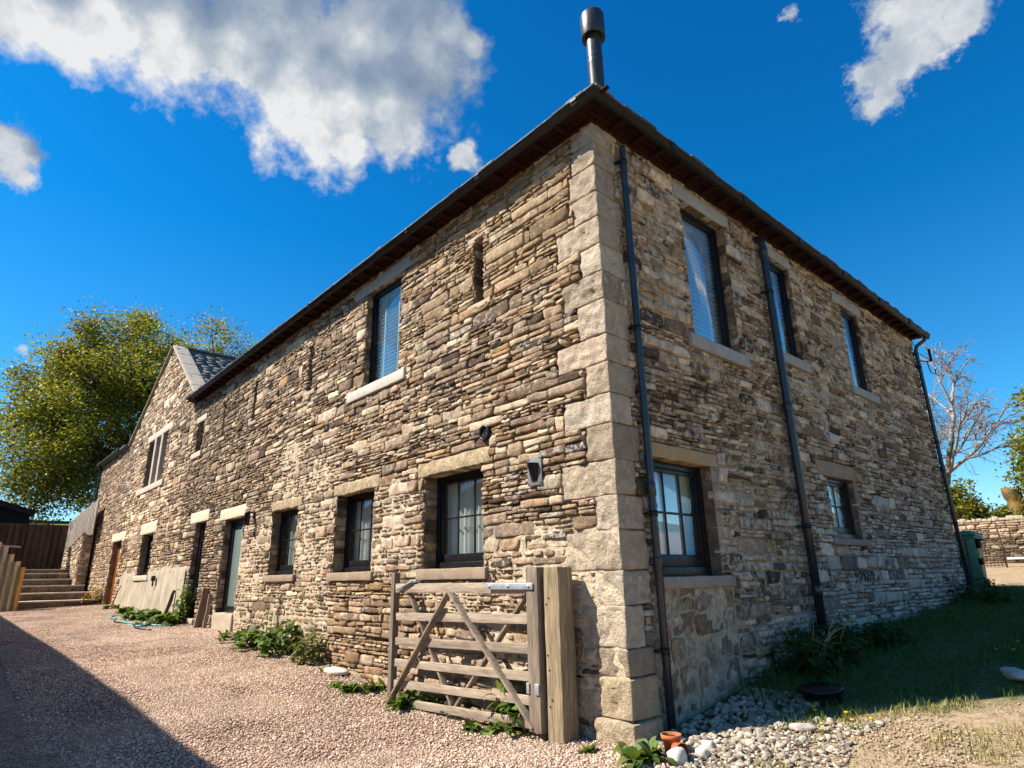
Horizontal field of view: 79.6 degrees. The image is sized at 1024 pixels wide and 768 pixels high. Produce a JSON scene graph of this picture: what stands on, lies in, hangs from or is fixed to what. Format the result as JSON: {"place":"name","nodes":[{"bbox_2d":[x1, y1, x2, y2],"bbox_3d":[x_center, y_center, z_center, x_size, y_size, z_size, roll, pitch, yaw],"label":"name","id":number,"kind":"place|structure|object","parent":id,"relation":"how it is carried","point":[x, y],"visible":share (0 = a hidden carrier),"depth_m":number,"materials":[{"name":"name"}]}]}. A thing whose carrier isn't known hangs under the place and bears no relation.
{"place":"outdoors","nodes":[
{"label":"outdoors","id":0,"kind":"place"},
{"bbox_2d":[0,0,1023,520],"label":"sky","id":1,"kind":"structure","parent":0,"point":[242,158],"materials":[{"name":"blue"}]},
{"bbox_2d":[39,563,1023,767],"bbox_3d":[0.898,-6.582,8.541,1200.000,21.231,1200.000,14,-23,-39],"label":"ground","id":2,"kind":"structure","parent":0,"point":[989,677],"depth_m":5.97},
{"bbox_2d":[0,542,25,610],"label":"timber palisade","id":3,"kind":"object","parent":2,"relation":"on","point":[12,574],"visible":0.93,"depth_m":22.53,"materials":[{"name":"brown wood"}]},
{"bbox_2d":[17,569,97,609],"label":"garden steps","id":4,"kind":"structure","parent":2,"relation":"on","point":[54,588],"depth_m":24.95,"materials":[{"name":"stone"}]},
{"bbox_2d":[61,532,93,593],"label":"return wall","id":5,"kind":"structure","parent":2,"relation":"on","point":[75,560],"depth_m":27.40,"materials":[{"name":"stone"}]},
{"bbox_2d":[64,499,99,551],"bbox_3d":[-21.407,7.431,30.169,0.097,2.614,9.072,14,-23,-40],"label":"board fence","id":6,"kind":"object","parent":5,"relation":"on","point":[82,522],"visible":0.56,"depth_m":29.15,"materials":[{"name":"grey wood"}]},
{"bbox_2d":[80,588,102,604],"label":"shrub","id":7,"kind":"object","parent":2,"relation":"on","point":[96,597],"visible":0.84,"depth_m":24.10,"materials":[{"name":"green plant"}]},
{"bbox_2d":[0,296,263,524],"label":"sycamore tree","id":8,"kind":"object","parent":2,"relation":"on","point":[70,456],"visible":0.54,"depth_m":36.92,"materials":[{"name":"green plant"}]},
{"bbox_2d":[84,345,237,612],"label":"stone cottage","id":9,"kind":"structure","parent":2,"relation":"on","point":[140,495],"depth_m":21.80,"materials":[{"name":"brown stone"}]},
{"bbox_2d":[108,530,126,603],"bbox_3d":[-15.221,7.163,23.690,0.283,2.803,2.604,14,-23,-39],"label":"door","id":10,"kind":"structure","parent":9,"relation":"in","point":[116,537],"depth_m":24.15,"materials":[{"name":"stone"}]},
{"bbox_2d":[132,520,157,580],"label":"window","id":11,"kind":"structure","parent":9,"relation":"in","point":[148,528],"depth_m":20.69,"materials":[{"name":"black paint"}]},
{"bbox_2d":[136,421,173,496],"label":"window","id":12,"kind":"structure","parent":9,"relation":"in","point":[160,446],"depth_m":21.57,"materials":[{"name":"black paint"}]},
{"bbox_2d":[193,588,210,627],"bbox_3d":[-7.360,5.339,14.615,0.297,0.936,0.086,14,-23,-39],"label":"leaning plank","id":13,"kind":"object","parent":2,"relation":"on","point":[200,615],"visible":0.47,"depth_m":14.59,"materials":[{"name":"brown wood"}]},
{"bbox_2d":[202,594,211,627],"bbox_3d":[-7.129,5.331,14.367,0.142,0.818,0.099,14,-23,-39],"label":"leaning plank","id":14,"kind":"object","parent":2,"relation":"on","point":[207,611],"visible":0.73,"depth_m":14.36,"materials":[{"name":"brown wood"}]},
{"bbox_2d":[0,604,663,767],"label":"gravel drive","id":15,"kind":"structure","parent":2,"relation":"on","point":[16,745],"depth_m":7.19,"materials":[{"name":"beige gravel"}]},
{"bbox_2d":[100,604,118,608],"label":"weed clump","id":16,"kind":"object","parent":15,"relation":"on","point":[108,605],"visible":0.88,"depth_m":21.44,"materials":[{"name":"green plant"}]},
{"bbox_2d":[114,606,137,613],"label":"weed clump","id":17,"kind":"object","parent":15,"relation":"on","point":[124,610],"visible":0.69,"depth_m":19.34,"materials":[{"name":"green plant"}]},
{"bbox_2d":[113,620,151,630],"bbox_3d":[-9.688,6.093,15.556,0.206,0.111,4.009,14,-23,-39],"label":"cable","id":18,"kind":"object","parent":15,"relation":"on","point":[133,626],"visible":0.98,"depth_m":14.65,"materials":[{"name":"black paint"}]},
{"bbox_2d":[119,608,160,620],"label":"weed clump","id":19,"kind":"object","parent":15,"relation":"on","point":[130,615],"visible":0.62,"depth_m":17.06,"materials":[{"name":"green plant"}]},
{"bbox_2d":[109,613,172,626],"bbox_3d":[-10.323,6.483,16.916,0.922,0.186,5.192,14,-23,-39],"label":"garden hose","id":20,"kind":"object","parent":15,"relation":"on","point":[137,624],"visible":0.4,"depth_m":15.53,"materials":[{"name":"rubber"}]},
{"bbox_2d":[135,609,185,626],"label":"weed clump","id":21,"kind":"object","parent":15,"relation":"on","point":[164,619],"visible":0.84,"depth_m":15.38,"materials":[{"name":"green plant"}]},
{"bbox_2d":[164,590,175,613],"bbox_3d":[-9.258,5.980,16.567,0.306,0.809,0.100,-4,-18,8],"label":"leaning plank","id":22,"kind":"object","parent":15,"relation":"on","point":[169,602],"visible":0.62,"depth_m":16.57,"materials":[{"name":"brown wood"}]},
{"bbox_2d":[171,579,194,623],"bbox_3d":[-8.486,5.656,15.844,0.735,1.176,0.697,-4,-18,10],"label":"weed clump","id":23,"kind":"object","parent":15,"relation":"on","point":[187,605],"visible":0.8,"depth_m":15.78,"materials":[{"name":"green plant"}]},
{"bbox_2d":[215,625,253,643],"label":"weed clump","id":24,"kind":"object","parent":15,"relation":"on","point":[225,635],"visible":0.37,"depth_m":12.10,"materials":[{"name":"green plant"}]},
{"bbox_2d":[229,626,278,651],"bbox_3d":[-4.646,4.731,11.380,1.103,0.477,1.060,3,-18,-12],"label":"weed clump","id":25,"kind":"object","parent":15,"relation":"on","point":[251,637],"visible":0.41,"depth_m":11.23,"materials":[{"name":"green plant"}]},
{"bbox_2d":[261,594,282,629],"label":"weed clump","id":26,"kind":"object","parent":15,"relation":"on","point":[278,611],"visible":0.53,"depth_m":11.45,"materials":[{"name":"green plant"}]},
{"bbox_2d":[255,619,304,658],"bbox_3d":[-4.001,4.457,10.688,0.968,0.683,0.745,9,-20,-30],"label":"weed clump","id":27,"kind":"object","parent":15,"relation":"on","point":[274,642],"visible":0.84,"depth_m":10.63,"materials":[{"name":"green plant"}]},
{"bbox_2d":[287,630,328,665],"bbox_3d":[-3.211,4.346,10.122,1.061,0.584,1.056,14,-23,-39],"label":"weed clump","id":28,"kind":"object","parent":15,"relation":"on","point":[307,655],"visible":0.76,"depth_m":9.83,"materials":[{"name":"green plant"}]},
{"bbox_2d":[323,666,348,674],"bbox_3d":[-2.679,4.347,9.308,0.277,0.096,0.669,14,-23,-39],"label":"limestone block","id":29,"kind":"object","parent":15,"relation":"on","point":[333,670],"depth_m":9.14,"materials":[{"name":"white stone"}]},
{"bbox_2d":[325,678,384,695],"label":"weed clump","id":30,"kind":"object","parent":15,"relation":"on","point":[351,687],"visible":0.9,"depth_m":8.35,"materials":[{"name":"green plant"}]},
{"bbox_2d":[383,689,441,712],"bbox_3d":[-1.206,3.938,7.620,0.854,0.392,0.584,6,-19,-22],"label":"weed clump","id":31,"kind":"object","parent":15,"relation":"on","point":[406,697],"visible":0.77,"depth_m":7.54,"materials":[{"name":"green plant"}]},
{"bbox_2d":[424,694,470,716],"bbox_3d":[-0.633,3.814,7.288,0.673,0.300,0.955,14,-23,-39],"label":"weed clump","id":32,"kind":"object","parent":15,"relation":"on","point":[435,698],"visible":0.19,"depth_m":7.16,"materials":[{"name":"green plant"}]},
{"bbox_2d":[386,567,547,733],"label":"five bar gate","id":33,"kind":"structure","parent":15,"relation":"on","point":[534,718],"depth_m":6.74,"materials":[{"name":"brown wood"}]},
{"bbox_2d":[482,677,529,737],"bbox_3d":[0.026,3.365,6.435,0.672,0.609,1.040,2,-18,-8],"label":"weed clump","id":34,"kind":"object","parent":15,"relation":"on","point":[510,709],"visible":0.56,"depth_m":6.31,"materials":[{"name":"green plant"}]},
{"bbox_2d":[460,720,500,736],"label":"weed clump","id":35,"kind":"object","parent":2,"relation":"on","point":[471,726],"visible":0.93,"depth_m":6.30,"materials":[{"name":"green plant"}]},
{"bbox_2d":[544,567,579,743],"bbox_3d":[0.477,2.673,6.006,0.222,1.701,0.218,14,-23,-39],"label":"gate post","id":36,"kind":"object","parent":2,"relation":"on","point":[563,721],"visible":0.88,"depth_m":5.94,"materials":[{"name":"brown wood"}]},
{"bbox_2d":[173,7,974,746],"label":"stone barn","id":37,"kind":"structure","parent":2,"relation":"on","point":[657,393],"depth_m":8.57,"materials":[{"name":"brown stone"}]},
{"bbox_2d":[181,509,209,623],"bbox_3d":[-8.239,4.781,16.176,0.357,2.815,1.623,14,-23,-39],"label":"door","id":38,"kind":"structure","parent":37,"relation":"in","point":[204,515],"depth_m":16.26,"materials":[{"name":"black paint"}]},
{"bbox_2d":[190,412,207,459],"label":"window","id":39,"kind":"structure","parent":37,"relation":"in","point":[199,453],"depth_m":17.99,"materials":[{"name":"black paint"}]},
{"bbox_2d":[211,503,246,632],"bbox_3d":[-6.482,4.263,14.257,0.358,2.768,1.804,14,-23,-39],"label":"door","id":40,"kind":"structure","parent":37,"relation":"in","point":[223,621],"depth_m":14.33,"materials":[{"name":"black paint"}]},
{"bbox_2d":[262,496,302,581],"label":"window","id":41,"kind":"structure","parent":37,"relation":"in","point":[284,573],"depth_m":12.40,"materials":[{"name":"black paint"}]},
{"bbox_2d":[326,474,379,580],"bbox_3d":[-2.476,2.398,10.146,0.456,1.626,1.576,14,-23,-39],"label":"window","id":42,"kind":"structure","parent":37,"relation":"in","point":[359,569],"depth_m":10.36,"materials":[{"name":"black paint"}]},
{"bbox_2d":[346,255,411,403],"bbox_3d":[-2.245,-0.892,10.708,0.291,2.208,1.908,14,-23,-39],"label":"window","id":43,"kind":"structure","parent":37,"relation":"in","point":[393,377],"depth_m":10.80,"materials":[{"name":"black paint"}]},
{"bbox_2d":[416,447,490,579],"bbox_3d":[-0.672,1.767,8.220,0.472,1.624,1.633,14,-23,-39],"label":"window","id":44,"kind":"structure","parent":37,"relation":"in","point":[463,560],"depth_m":8.36,"materials":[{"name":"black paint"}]},
{"bbox_2d":[639,441,735,588],"bbox_3d":[1.879,1.501,6.958,1.506,1.538,0.407,14,-23,-39],"label":"window","id":45,"kind":"structure","parent":37,"relation":"in","point":[675,534],"depth_m":7.10,"materials":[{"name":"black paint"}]},
{"bbox_2d":[671,180,750,368],"bbox_3d":[2.703,-1.491,8.663,1.494,2.478,0.322,14,-23,-39],"label":"window","id":46,"kind":"structure","parent":37,"relation":"in","point":[724,352],"depth_m":8.86,"materials":[{"name":"black paint"}]},
{"bbox_2d":[766,245,811,373],"bbox_3d":[4.369,-1.245,10.111,1.186,2.096,0.287,14,-23,-39],"label":"window","id":47,"kind":"structure","parent":37,"relation":"in","point":[791,359],"depth_m":10.34,"materials":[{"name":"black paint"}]},
{"bbox_2d":[815,458,870,545],"bbox_3d":[5.160,1.927,9.840,1.506,1.298,0.356,14,-23,-39],"label":"window","id":48,"kind":"structure","parent":37,"relation":"in","point":[847,536],"depth_m":9.98,"materials":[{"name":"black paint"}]},
{"bbox_2d":[830,290,880,404],"bbox_3d":[6.614,-0.678,12.013,1.435,2.077,0.286,14,-23,-39],"label":"window","id":49,"kind":"structure","parent":37,"relation":"in","point":[847,318],"depth_m":12.18,"materials":[{"name":"black paint"}]},
{"bbox_2d":[576,742,600,754],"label":"weed clump","id":50,"kind":"object","parent":2,"relation":"on","point":[589,749],"visible":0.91,"depth_m":5.34,"materials":[{"name":"green plant"}]},
{"bbox_2d":[613,736,678,767],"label":"weed clump","id":51,"kind":"object","parent":2,"relation":"on","point":[644,751],"visible":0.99,"depth_m":4.98,"materials":[{"name":"green plant"}]},
{"bbox_2d":[660,731,681,752],"bbox_3d":[1.362,3.066,5.237,0.177,0.150,0.177,14,-23,-39],"label":"flowerpot","id":52,"kind":"object","parent":2,"relation":"on","point":[669,738],"visible":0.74,"depth_m":5.20,"materials":[{"name":"ceramic"}]},
{"bbox_2d":[667,747,686,765],"bbox_3d":[1.346,3.040,5.013,0.147,0.147,0.155,14,-23,-39],"label":"limestone block","id":53,"kind":"object","parent":2,"relation":"on","point":[678,755],"depth_m":4.97,"materials":[{"name":"white stone"}]},
{"bbox_2d":[671,742,688,757],"bbox_3d":[1.385,3.032,5.097,0.125,0.125,0.120,11,-20,-11],"label":"flowerpot","id":54,"kind":"object","parent":2,"relation":"on","point":[681,744],"visible":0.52,"depth_m":5.08,"materials":[{"name":"ceramic"}]},
{"bbox_2d":[789,723,817,731],"bbox_3d":[2.565,3.023,5.420,0.229,0.059,0.139,-5,-18,13],"label":"limestone block","id":55,"kind":"object","parent":2,"relation":"on","point":[802,727],"depth_m":5.38,"materials":[{"name":"white stone"}]},
{"bbox_2d":[765,627,847,682],"bbox_3d":[3.371,3.151,7.222,1.077,0.572,1.106,14,-23,-39],"label":"nettle patch","id":56,"kind":"object","parent":2,"relation":"on","point":[810,656],"visible":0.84,"depth_m":6.95,"materials":[{"name":"green plant"}]},
{"bbox_2d":[797,682,844,706],"bbox_3d":[3.087,3.091,6.121,0.428,0.140,0.430,8,-22,-42],"label":"bowl","id":57,"kind":"object","parent":2,"relation":"on","point":[824,692],"visible":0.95,"depth_m":6.00,"materials":[{"name":"black paint"}]},
{"bbox_2d":[816,722,828,732],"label":"dandelion","id":58,"kind":"object","parent":2,"relation":"on","point":[821,730],"visible":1,"depth_m":5.30,"materials":[{"name":"yellow plant"}]},
{"bbox_2d":[796,621,868,665],"bbox_3d":[3.967,3.198,7.613,0.852,0.492,1.141,-4,-18,8],"label":"nettle patch","id":59,"kind":"object","parent":2,"relation":"on","point":[848,649],"visible":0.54,"depth_m":7.43,"materials":[{"name":"green plant"}]},
{"bbox_2d":[813,608,853,668],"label":"dry stems","id":60,"kind":"object","parent":2,"relation":"on","point":[826,639],"visible":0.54,"depth_m":7.21,"materials":[{"name":"brown plant"}]},
{"bbox_2d":[651,686,1023,767],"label":"limestone rubble","id":61,"kind":"object","parent":2,"relation":"on","point":[743,738],"visible":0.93,"depth_m":5.18,"materials":[{"name":"grey gravel"}]},
{"bbox_2d":[695,747,709,759],"bbox_3d":[1.575,3.060,5.085,0.093,0.090,0.103,14,-23,-39],"label":"limestone block","id":62,"kind":"object","parent":61,"relation":"on","point":[702,752],"depth_m":5.06,"materials":[{"name":"white stone"}]},
{"bbox_2d":[701,740,714,754],"bbox_3d":[1.666,3.068,5.195,0.093,0.104,0.118,14,-23,-39],"label":"limestone block","id":63,"kind":"object","parent":61,"relation":"on","point":[708,744],"depth_m":5.17,"materials":[{"name":"white stone"}]},
{"bbox_2d":[729,582,1023,728],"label":"turf grass","id":64,"kind":"structure","parent":2,"relation":"on","point":[1018,591],"depth_m":7.08,"materials":[{"name":"green plant"}]},
{"bbox_2d":[999,667,1023,680],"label":"limestone block","id":65,"kind":"object","parent":64,"relation":"on","point":[1012,673],"depth_m":6.17,"materials":[{"name":"white stone"}]},
{"bbox_2d":[831,619,927,650],"bbox_3d":[4.729,3.344,8.140,1.202,0.414,0.907,0,-18,-5],"label":"nettle patch","id":66,"kind":"object","parent":2,"relation":"on","point":[880,636],"visible":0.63,"depth_m":8.09,"materials":[{"name":"green plant"}]},
{"bbox_2d":[943,474,994,519],"bbox_3d":[20.244,6.160,27.742,3.015,4.298,3.115,14,-23,-39],"label":"garden bush","id":67,"kind":"object","parent":2,"relation":"on","point":[969,507],"visible":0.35,"depth_m":27.25,"materials":[{"name":"green plant"}]},
{"bbox_2d":[918,336,1023,485],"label":"bare tree","id":68,"kind":"object","parent":2,"relation":"on","point":[950,467],"visible":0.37,"depth_m":31.68,"materials":[{"name":"brown plant"}]},
{"bbox_2d":[953,531,989,587],"bbox_3d":[11.186,4.348,15.102,0.820,1.400,0.904,14,-23,-39],"label":"wheeled bin","id":69,"kind":"object","parent":2,"relation":"on","point":[972,545],"visible":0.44,"depth_m":14.80,"materials":[{"name":"plastic"}]},
{"bbox_2d":[953,521,1007,567],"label":"iron gate","id":70,"kind":"structure","parent":2,"relation":"on","point":[1006,564],"depth_m":22.62,"materials":[{"name":"grey metal"}]},
{"bbox_2d":[947,577,1019,603],"bbox_3d":[9.181,4.038,11.964,1.151,0.536,1.217,14,-23,-39],"label":"nettle patch","id":71,"kind":"object","parent":2,"relation":"on","point":[991,596],"visible":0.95,"depth_m":11.95,"materials":[{"name":"green plant"}]},
{"bbox_2d":[952,515,1023,563],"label":"field wall","id":72,"kind":"structure","parent":2,"relation":"on","point":[1010,529],"depth_m":24.91,"materials":[{"name":"stone"}]},
{"bbox_2d":[981,503,1012,518],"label":"bush","id":73,"kind":"object","parent":2,"relation":"on","point":[1001,511],"visible":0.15,"depth_m":26.15,"materials":[{"name":"green plant"}]},
{"bbox_2d":[992,382,1023,504],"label":"ivy tree","id":74,"kind":"object","parent":2,"relation":"on","point":[1018,447],"visible":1,"depth_m":24.68,"materials":[{"name":"green plant"}]},
{"bbox_2d":[1000,485,1023,515],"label":"broken trunk","id":75,"kind":"object","parent":2,"relation":"on","point":[1014,501],"visible":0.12,"depth_m":25.57,"materials":[{"name":"beige plant"}]},
{"bbox_2d":[754,693,1023,767],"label":"dry grass","id":76,"kind":"structure","parent":0,"point":[980,734],"depth_m":4.96,"materials":[{"name":"beige plant"}]},
{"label":"hills","id":77,"kind":"structure","parent":0,"visible":0},
{"bbox_2d":[29,520,70,523],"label":"field wall","id":78,"kind":"structure","parent":77,"relation":"on","point":[59,522],"depth_m":122.26,"materials":[{"name":"plant"}]},
{"bbox_2d":[0,402,131,418],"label":"overhead wire","id":79,"kind":"object","parent":77,"relation":"on","point":[53,409],"visible":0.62,"depth_m":31.97,"materials":[{"name":"black paint"}]},
{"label":"terrace","id":80,"kind":"structure","parent":0,"visible":0},
{"bbox_2d":[0,500,35,523],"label":"garden shed","id":81,"kind":"structure","parent":80,"relation":"on","point":[12,513],"depth_m":33.79,"materials":[{"name":"wood"}]},
{"bbox_2d":[0,523,68,568],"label":"slatted fence","id":82,"kind":"object","parent":80,"relation":"on","point":[42,546],"visible":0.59,"depth_m":28.66,"materials":[{"name":"brown wood"}]},
{"bbox_3d":[-22.818,3.217,16.307,7.600,8.810,43.500,14,-23,-39],"label":"neighbour barn","id":83,"kind":"object","parent":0,"visible":0},
{"bbox_2d":[0,417,110,428],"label":"overhead wire","id":84,"kind":"object","parent":83,"relation":"attached to","point":[44,422],"visible":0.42,"depth_m":30.95,"materials":[{"name":"black paint"}]},
{"bbox_3d":[17.020,5.596,19.015,0.400,0.396,0.900,14,-23,-39],"label":"red block","id":85,"kind":"object","parent":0,"visible":0},
{"bbox_2d":[1007,557,1023,558],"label":"white plank","id":86,"kind":"object","parent":85,"relation":"on","point":[1015,558],"visible":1,"depth_m":19.78,"materials":[{"name":"paint"}]}
]}

